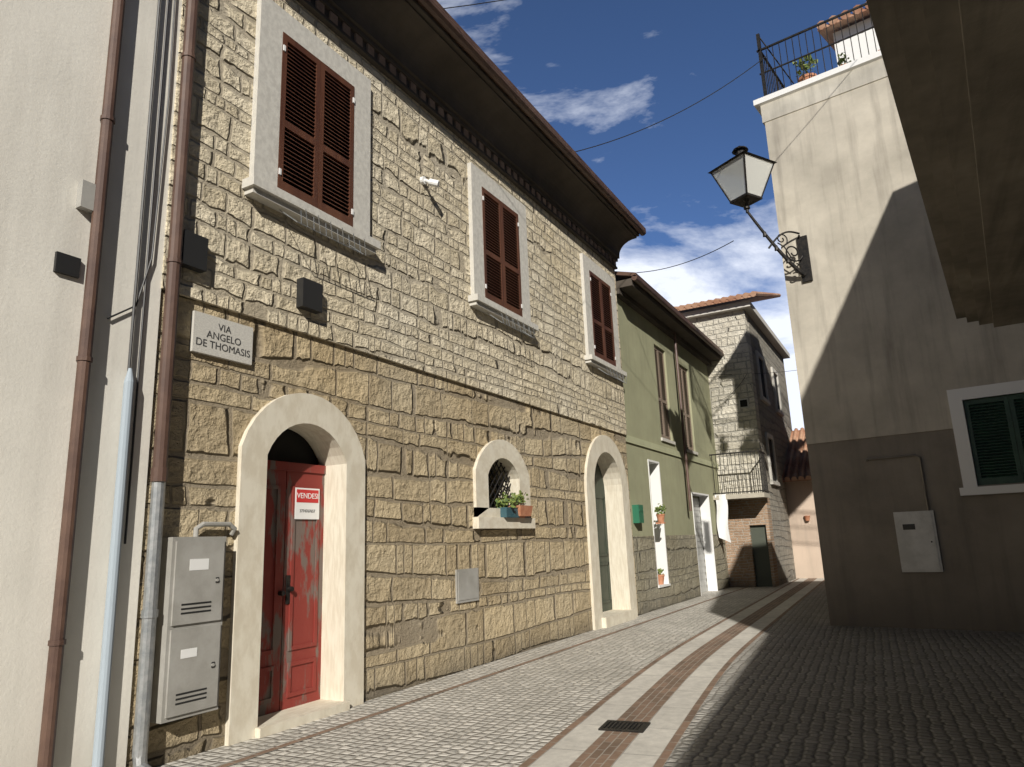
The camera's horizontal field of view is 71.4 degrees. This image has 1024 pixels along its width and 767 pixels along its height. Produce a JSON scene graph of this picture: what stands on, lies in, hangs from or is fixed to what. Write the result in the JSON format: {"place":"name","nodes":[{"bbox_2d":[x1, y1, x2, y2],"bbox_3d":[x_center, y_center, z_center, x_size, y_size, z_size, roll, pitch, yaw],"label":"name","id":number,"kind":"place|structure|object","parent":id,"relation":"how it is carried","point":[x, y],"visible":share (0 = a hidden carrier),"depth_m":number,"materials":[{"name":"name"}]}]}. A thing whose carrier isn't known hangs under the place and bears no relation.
{"place":"outdoors","nodes":[
{"label":"outdoors","id":0,"kind":"place"},
{"bbox_2d":[0,0,181,766],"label":"cream building wall","id":1,"kind":"structure","parent":0,"point":[53,58],"depth_m":4.75,"materials":[{"name":"white paint"}]},
{"bbox_2d":[126,289,638,766],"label":"lower stone wall","id":2,"kind":"structure","parent":0,"point":[424,438],"depth_m":7.66,"materials":[{"name":"beige stone"}]},
{"bbox_2d":[161,0,626,434],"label":"upper stone wall","id":3,"kind":"structure","parent":0,"point":[400,296],"depth_m":8.12,"materials":[{"name":"beige stone"}]},
{"bbox_2d":[296,0,638,269],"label":"roof eave","id":4,"kind":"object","parent":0,"point":[416,44],"depth_m":9.71,"materials":[{"name":"brown wood"}]},
{"bbox_2d":[416,0,645,235],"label":"roof gutter","id":5,"kind":"structure","parent":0,"point":[452,28],"depth_m":10.12,"materials":[{"name":"brown metal"}]},
{"bbox_2d":[157,579,1023,766],"bbox_3d":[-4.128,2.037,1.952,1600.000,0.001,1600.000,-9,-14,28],"label":"ground","id":6,"kind":"structure","parent":0,"point":[803,683],"depth_m":6.10,"materials":[{"name":"grey stone"}]},
{"bbox_2d":[92,368,133,766],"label":"pipe","id":7,"kind":"object","parent":6,"relation":"on","point":[110,604],"visible":1,"depth_m":4.73,"materials":[{"name":"grey metal"}]},
{"bbox_2d":[217,587,746,766],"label":"brick paving border","id":8,"kind":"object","parent":6,"relation":"on","point":[326,730],"depth_m":6.63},
{"bbox_2d":[598,720,650,732],"bbox_3d":[0.861,2.626,5.433,0.340,0.032,0.280,-7,-14,21],"label":"drain grate","id":9,"kind":"object","parent":6,"relation":"on","point":[625,726],"visible":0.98,"depth_m":5.42,"materials":[{"name":"black metal"}]},
{"bbox_2d":[518,578,799,766],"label":"paving brick row","id":10,"kind":"object","parent":6,"relation":"on","point":[530,760],"visible":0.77,"depth_m":6.36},
{"bbox_2d":[528,578,807,766],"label":"paving slab strip","id":11,"kind":"object","parent":6,"relation":"on","point":[571,747],"visible":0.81,"depth_m":6.39,"materials":[{"name":"beige stone"}]},
{"bbox_2d":[569,578,816,766],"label":"paving brick","id":12,"kind":"object","parent":6,"relation":"on","point":[606,748],"visible":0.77,"depth_m":6.52,"materials":[{"name":"brown brick"}]},
{"bbox_2d":[611,578,823,766],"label":"paving slab strip","id":13,"kind":"object","parent":6,"relation":"on","point":[646,747],"visible":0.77,"depth_m":6.26,"materials":[{"name":"beige stone"}]},
{"bbox_2d":[653,580,824,766],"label":"paving brick row","id":14,"kind":"object","parent":6,"relation":"on","point":[662,759],"visible":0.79,"depth_m":6.21,"materials":[{"name":"brown brick"}]},
{"bbox_2d":[748,315,795,584],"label":"building side wall","id":15,"kind":"structure","parent":6,"relation":"on","point":[776,426],"depth_m":22.20,"materials":[{"name":"beige stone"}]},
{"bbox_2d":[755,350,783,485],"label":"tower side windows","id":16,"kind":"structure","parent":15,"relation":"in","point":[769,439],"depth_m":21.74,"materials":[{"name":"white stone"}]},
{"bbox_2d":[807,423,1023,631],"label":"wall","id":17,"kind":"structure","parent":6,"relation":"on","point":[977,584],"depth_m":10.41,"materials":[{"name":"grey paint"}]},
{"bbox_2d":[864,454,928,510],"bbox_3d":[5.710,1.488,10.591,0.761,0.835,0.060,-12,-16,36],"label":"wall conduit","id":18,"kind":"object","parent":17,"relation":"attached to","point":[922,475],"visible":1,"depth_m":10.44,"materials":[{"name":"brown"}]},
{"bbox_2d":[893,510,943,571],"bbox_3d":[5.874,2.287,10.311,0.520,0.860,0.055,-12,-16,36],"label":"utility box","id":19,"kind":"object","parent":17,"relation":"attached to","point":[918,541],"visible":1,"depth_m":10.29,"materials":[{"name":"grey plastic"}]},
{"bbox_2d":[946,380,1023,495],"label":"window frame","id":20,"kind":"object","parent":17,"relation":"attached to","point":[979,443],"depth_m":10.02,"materials":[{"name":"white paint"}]},
{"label":"building","id":21,"kind":"object","parent":6,"relation":"on","visible":0},
{"bbox_2d":[753,50,881,115],"bbox_3d":[11.449,-4.538,16.224,7.120,0.100,14.140,-12,-16,36],"label":"parapet coping","id":22,"kind":"object","parent":21,"relation":"on","point":[827,75],"visible":0.1,"depth_m":12.16,"materials":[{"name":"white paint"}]},
{"bbox_2d":[756,2,876,95],"bbox_3d":[10.677,-5.130,16.878,6.937,1.400,14.793,-9,-14,28],"label":"balcony railing","id":23,"kind":"object","parent":22,"relation":"on","point":[762,64],"visible":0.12,"depth_m":12.68,"materials":[{"name":"black metal"}]},
{"bbox_2d":[792,50,878,82],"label":"potted plants","id":24,"kind":"object","parent":22,"relation":"on","point":[806,66],"visible":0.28,"depth_m":12.59,"materials":[{"name":"green plant"}]},
{"bbox_2d":[760,58,887,124],"bbox_3d":[10.696,-4.192,16.631,7.024,0.340,14.892,-9,-14,28],"label":"building band","id":25,"kind":"object","parent":21,"relation":"attached to","point":[866,74],"visible":0.26,"depth_m":12.13,"materials":[{"name":"paint"}]},
{"bbox_2d":[765,77,1023,443],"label":"building front","id":26,"kind":"structure","parent":21,"relation":"attached to","point":[886,342],"depth_m":11.30,"materials":[{"name":"beige paint"}]},
{"bbox_2d":[797,235,812,282],"bbox_3d":[4.895,-2.085,11.907,0.160,0.800,0.040,-12,-16,36],"label":"bracket mounting plate","id":27,"kind":"object","parent":26,"relation":"attached to","point":[803,251],"visible":1,"depth_m":11.89,"materials":[{"name":"grey metal"}]},
{"bbox_2d":[742,199,805,276],"bbox_3d":[4.358,-2.422,11.899,1.012,1.328,0.169,1,-13,-14],"label":"lamp bracket","id":28,"kind":"object","parent":27,"relation":"attached to","point":[788,260],"visible":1,"depth_m":11.85,"materials":[{"name":"black metal"}]},
{"bbox_2d":[708,146,776,207],"bbox_3d":[3.906,-3.553,12.051,0.805,1.024,0.805,-22,-24,57],"label":"street lamp","id":29,"kind":"object","parent":28,"relation":"attached to","point":[741,175],"visible":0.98,"depth_m":11.84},
{"bbox_3d":[-0.063,2.437,19.466,8.480,6.600,7.550,-9,-14,28],"label":"green building","id":30,"kind":"object","parent":6,"relation":"on","visible":0},
{"bbox_2d":[632,505,643,522],"bbox_3d":[2.470,2.552,13.924,0.140,0.350,0.260,-9,-14,28],"label":"mailbox","id":31,"kind":"object","parent":30,"relation":"attached to","point":[638,514],"visible":1,"depth_m":13.83,"materials":[{"name":"green"}]},
{"bbox_2d":[654,503,666,584],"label":"potted plants","id":32,"kind":"object","parent":30,"relation":"on","point":[660,517],"visible":0.91,"depth_m":14.91,"materials":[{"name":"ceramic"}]},
{"bbox_2d":[654,346,675,444],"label":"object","id":33,"kind":"object","parent":30,"relation":"attached to","point":[665,438],"depth_m":16.91,"materials":[{"name":"black"}]},
{"bbox_2d":[615,271,723,510],"bbox_3d":[1.256,0.170,19.374,7.499,6.880,7.900,-9,-14,28],"label":"gutter and downspout","id":34,"kind":"object","parent":30,"relation":"attached to","point":[642,283],"visible":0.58,"depth_m":17.16,"materials":[{"name":"brown metal"}]},
{"bbox_2d":[636,240,733,272],"bbox_3d":[3.261,-2.399,13.685,0.015,0.277,2.414,7,-15,-34],"label":"wire","id":35,"kind":"object","parent":34,"relation":"attached to","point":[688,261],"visible":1,"depth_m":13.52,"materials":[{"name":"black"}]},
{"bbox_2d":[625,435,718,468],"bbox_3d":[4.068,1.724,17.243,0.030,0.140,7.550,-9,-14,28],"label":"string course","id":36,"kind":"object","parent":30,"relation":"attached to","point":[647,444],"visible":1,"depth_m":16.23,"materials":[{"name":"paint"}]},
{"bbox_2d":[679,366,697,454],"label":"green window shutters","id":37,"kind":"object","parent":30,"relation":"attached to","point":[686,417],"depth_m":18.61,"materials":[{"name":"black"}]},
{"bbox_3d":[-4.388,0.522,12.034,8.480,7.400,10.050,-9,-14,28],"label":"stone building","id":38,"kind":"object","parent":6,"relation":"on","visible":0},
{"bbox_2d":[53,179,208,278],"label":"junction boxes","id":39,"kind":"object","parent":38,"relation":"attached to","point":[194,252],"visible":0.86,"depth_m":4.98,"materials":[{"name":"black plastic"}]},
{"bbox_2d":[132,0,198,766],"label":"downpipe","id":40,"kind":"object","parent":38,"relation":"attached to","point":[158,480],"visible":1,"depth_m":5.21,"materials":[{"name":"metal"}]},
{"bbox_2d":[150,522,236,723],"bbox_3d":[-2.303,1.709,5.262,0.155,1.354,0.610,-9,-14,28],"label":"meter cabinet","id":41,"kind":"object","parent":38,"relation":"attached to","point":[186,666],"visible":0.98,"depth_m":5.10,"materials":[{"name":"grey metal"}]},
{"bbox_2d":[189,310,252,365],"bbox_3d":[-2.381,-0.366,5.862,0.035,0.330,0.580,-9,-14,28],"label":"street name plaque","id":42,"kind":"object","parent":38,"relation":"attached to","point":[203,325],"visible":1,"depth_m":5.82,"materials":[{"name":"stone"}]},
{"bbox_2d":[196,323,249,356],"bbox_3d":[-2.364,-0.372,5.856,0.002,0.221,0.526,-9,-14,28],"label":"sign lettering","id":43,"kind":"object","parent":42,"relation":"attached to","point":[224,341],"visible":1,"depth_m":5.86,"materials":[{"name":"grey paint"}]},
{"bbox_2d":[224,393,364,745],"bbox_3d":[-1.938,1.496,6.378,0.400,2.830,1.520,-9,-14,28],"label":"door surround","id":44,"kind":"object","parent":38,"relation":"attached to","point":[323,428],"visible":0.98,"depth_m":6.48,"materials":[{"name":"beige stone"}]},
{"bbox_2d":[258,429,325,716],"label":"red door leaves","id":45,"kind":"object","parent":44,"relation":"in","point":[290,653],"visible":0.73,"depth_m":6.47,"materials":[{"name":"red wood"}]},
{"bbox_2d":[295,487,319,518],"bbox_3d":[-1.938,1.139,6.749,0.006,0.290,0.310,-9,-14,28],"label":"for sale sign","id":46,"kind":"object","parent":45,"relation":"attached to","point":[304,503],"visible":1,"depth_m":6.74,"materials":[{"name":"white paper"}]},
{"bbox_2d":[297,493,317,498],"bbox_3d":[-1.939,1.067,6.761,0.002,0.050,0.271,-9,-14,28],"label":"sign lettering","id":47,"kind":"object","parent":46,"relation":"attached to","point":[308,496],"visible":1,"depth_m":6.77},
{"bbox_2d":[296,277,322,313],"bbox_3d":[-1.914,-0.829,6.736,0.085,0.280,0.250,-9,-14,28],"label":"wall box","id":48,"kind":"object","parent":38,"relation":"attached to","point":[309,295],"visible":1,"depth_m":6.68,"materials":[{"name":"black plastic"}]},
{"bbox_2d":[242,0,380,255],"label":"shuttered window","id":49,"kind":"structure","parent":38,"relation":"attached to","point":[310,131],"depth_m":7.05,"materials":[{"name":"wood"}]},
{"bbox_2d":[420,176,439,187],"bbox_3d":[-1.010,-2.485,8.780,0.237,0.160,0.104,-4,-13,10],"label":"security camera","id":50,"kind":"object","parent":38,"relation":"attached to","point":[430,182],"visible":1,"depth_m":8.75,"materials":[{"name":"white paint"}]},
{"bbox_2d":[280,209,626,383],"bbox_3d":[0.027,-0.807,10.083,0.286,0.209,8.428,-9,-14,28],"label":"window sill","id":51,"kind":"structure","parent":38,"relation":"attached to","point":[617,378],"depth_m":7.14,"materials":[{"name":"metal"}]},
{"bbox_2d":[308,0,615,265],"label":"stone building dentils","id":52,"kind":"object","parent":38,"relation":"attached to","point":[333,18],"visible":1,"depth_m":9.49,"materials":[{"name":"brick"}]},
{"bbox_2d":[455,568,478,603],"bbox_3d":[-0.529,2.401,8.476,0.026,0.380,0.480,-9,-14,28],"label":"utility cover","id":53,"kind":"object","parent":38,"relation":"attached to","point":[467,585],"depth_m":8.44,"materials":[{"name":"grey metal"}]},
{"bbox_2d":[443,0,503,8],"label":"wire","id":54,"kind":"object","parent":38,"relation":"attached to","point":[473,4],"visible":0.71,"depth_m":8.55,"materials":[{"name":"black"}]},
{"bbox_2d":[488,460,510,507],"bbox_3d":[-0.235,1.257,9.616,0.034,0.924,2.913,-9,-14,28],"label":"grille window","id":55,"kind":"structure","parent":38,"relation":"attached to","point":[497,492],"depth_m":9.66,"materials":[{"name":"black metal"}]},
{"bbox_2d":[467,162,538,334],"bbox_3d":[-0.124,-1.909,10.300,0.150,2.093,1.740,-9,-14,28],"label":"shuttered window","id":56,"kind":"structure","parent":38,"relation":"attached to","point":[499,277],"depth_m":10.21,"materials":[{"name":"wood"}]},
{"bbox_2d":[473,440,534,528],"bbox_3d":[-0.229,1.359,9.592,0.390,1.180,1.500,-9,-14,28],"label":"window surround","id":57,"kind":"object","parent":38,"relation":"attached to","point":[507,455],"visible":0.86,"depth_m":9.40,"materials":[{"name":"beige stone"}]},
{"bbox_2d":[495,490,532,517],"bbox_3d":[0.004,1.618,9.602,0.347,0.380,0.686,-9,-14,28],"label":"window planter","id":58,"kind":"object","parent":38,"relation":"on","point":[515,511],"visible":1,"depth_m":9.49,"materials":[{"name":"teal"}]},
{"bbox_2d":[579,253,626,378],"bbox_3d":[1.741,-1.248,13.556,0.150,2.093,1.740,-9,-14,28],"label":"shuttered window","id":59,"kind":"structure","parent":38,"relation":"attached to","point":[602,349],"depth_m":13.46,"materials":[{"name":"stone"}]},
{"bbox_2d":[584,435,637,629],"bbox_3d":[1.641,2.554,12.684,0.440,3.265,2.010,-9,-14,28],"label":"door surround","id":60,"kind":"object","parent":38,"relation":"attached to","point":[603,452],"visible":0.91,"depth_m":13.05,"materials":[{"name":"beige stone"}]},
{"bbox_2d":[595,463,611,611],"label":"dark door leaves","id":61,"kind":"object","parent":60,"relation":"in","point":[606,594],"visible":0.23,"depth_m":13.08,"materials":[{"name":"green wood"}]},
{"bbox_2d":[575,56,765,151],"bbox_3d":[2.779,-4.875,12.357,3.892,2.293,0.015,0,-13,-12],"label":"wire","id":62,"kind":"object","parent":38,"relation":"attached to","point":[672,115],"visible":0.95,"depth_m":12.29,"materials":[{"name":"black"}]},
{"bbox_2d":[437,0,865,430],"label":"sky","id":63,"kind":"structure","parent":0,"point":[598,71],"materials":[{"name":"blue"}]},
{"bbox_2d":[617,298,719,535],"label":"house facade","id":64,"kind":"structure","parent":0,"point":[641,337],"depth_m":16.36,"materials":[{"name":"green paint"}]},
{"bbox_2d":[647,459,670,587],"bbox_3d":[3.006,2.968,15.183,0.310,2.630,0.760,-9,-14,28],"label":"door frame","id":65,"kind":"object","parent":64,"relation":"in","point":[656,499],"depth_m":15.41,"materials":[{"name":"white paint"}]},
{"bbox_2d":[616,278,720,365],"bbox_3d":[3.984,-1.281,18.076,0.880,0.270,7.850,-9,-14,28],"label":"roof eave","id":66,"kind":"object","parent":64,"relation":"attached to","point":[634,296],"visible":0.64,"depth_m":16.77,"materials":[{"name":"brown wood"}]},
{"bbox_2d":[633,534,729,614],"bbox_3d":[3.955,4.317,16.782,0.482,1.450,7.550,-9,-14,28],"label":"stone wall base","id":67,"kind":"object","parent":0,"point":[683,569],"depth_m":15.58,"materials":[{"name":"grey stone"}]},
{"bbox_2d":[691,492,717,595],"bbox_3d":[4.795,4.069,18.194,0.284,2.490,1.680,-9,-14,28],"label":"door","id":68,"kind":"structure","parent":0,"point":[705,529],"depth_m":18.76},
{"bbox_2d":[688,309,778,586],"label":"stone building","id":69,"kind":"structure","parent":0,"point":[736,428],"depth_m":20.36,"materials":[{"name":"beige stone"}]},
{"bbox_2d":[681,300,789,358],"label":"tower cornice","id":70,"kind":"structure","parent":69,"relation":"attached to","point":[748,307],"depth_m":21.42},
{"bbox_2d":[709,450,768,494],"bbox_3d":[6.046,2.549,19.873,1.922,1.135,0.832,-9,-14,28],"label":"balcony railing","id":71,"kind":"object","parent":69,"relation":"attached to","point":[763,472],"visible":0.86,"depth_m":19.38,"materials":[{"name":"black metal"}]},
{"bbox_2d":[715,494,730,542],"bbox_3d":[5.714,3.665,19.317,0.339,1.300,0.060,-9,-14,28],"label":"hanging cloth","id":72,"kind":"object","parent":71,"relation":"hanging from","point":[722,517],"visible":1,"depth_m":19.32,"materials":[{"name":"white fabric"}]},
{"bbox_2d":[713,492,769,500],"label":"balcony slab","id":73,"kind":"structure","parent":69,"relation":"attached to","point":[761,495],"depth_m":19.23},
{"bbox_2d":[738,398,748,408],"bbox_3d":[6.642,0.571,20.405,0.280,0.280,0.025,-9,-14,28],"label":"wall vent","id":74,"kind":"object","parent":69,"relation":"attached to","point":[744,403],"visible":1,"depth_m":20.39,"materials":[{"name":"metal"}]},
{"bbox_2d":[718,370,795,374],"bbox_3d":[7.597,-0.387,20.651,3.403,0.168,0.011,-3,-13,4],"label":"wire","id":75,"kind":"object","parent":69,"relation":"attached to","point":[757,373],"visible":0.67,"depth_m":20.66,"materials":[{"name":"black"}]},
{"bbox_2d":[750,525,772,586],"bbox_3d":[6.869,4.732,19.586,0.440,1.650,0.040,-9,-14,28],"label":"tower door","id":76,"kind":"structure","parent":69,"relation":"attached to","point":[761,556],"depth_m":19.57,"materials":[{"name":"green wood"}]},
{"bbox_2d":[785,480,823,578],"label":"house wall","id":77,"kind":"structure","parent":0,"point":[805,537],"depth_m":22.45,"materials":[{"name":"beige paint"}]},
{"bbox_2d":[782,428,810,481],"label":"house roof tiles","id":78,"kind":"object","parent":77,"relation":"on","point":[796,466],"visible":0.16,"depth_m":23.59,"materials":[{"name":"orange tile"}]},
{"bbox_2d":[833,18,879,66],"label":"roof hut walls","id":79,"kind":"structure","parent":0,"point":[862,41],"depth_m":13.27,"materials":[{"name":"white paint"}]},
{"bbox_2d":[817,1,869,51],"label":"roof tiles","id":80,"kind":"object","parent":79,"relation":"on","point":[844,22],"visible":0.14,"depth_m":13.34,"materials":[{"name":"orange tile"}]},
{"bbox_2d":[866,0,1023,326],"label":"roof eave","id":81,"kind":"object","parent":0,"point":[955,70],"depth_m":3.79,"materials":[{"name":"brown wood"}]},
{"bbox_3d":[-11.110,-3.352,0.727,8.500,10.500,17.200,-9,-14,28],"label":"cream building","id":82,"kind":"object","parent":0,"visible":0},
{"bbox_2d":[37,0,125,766],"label":"brown downpipe","id":83,"kind":"object","parent":82,"relation":"attached to","point":[57,640],"visible":1,"depth_m":4.68,"materials":[{"name":"brown metal"}]},
{"bbox_2d":[107,0,175,543],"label":"wall cables","id":84,"kind":"object","parent":82,"relation":"attached to","point":[135,302],"depth_m":5.38,"materials":[{"name":"black"}]},
{"bbox_3d":[6.304,2.623,24.585,4.700,8.000,6.500,-9,-14,28],"label":"tower","id":85,"kind":"object","parent":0,"visible":0},
{"bbox_2d":[674,291,780,312],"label":"tower roof tiles","id":86,"kind":"object","parent":85,"relation":"on","point":[754,296],"visible":0.36,"depth_m":21.24,"materials":[{"name":"orange tile"}]}
]}

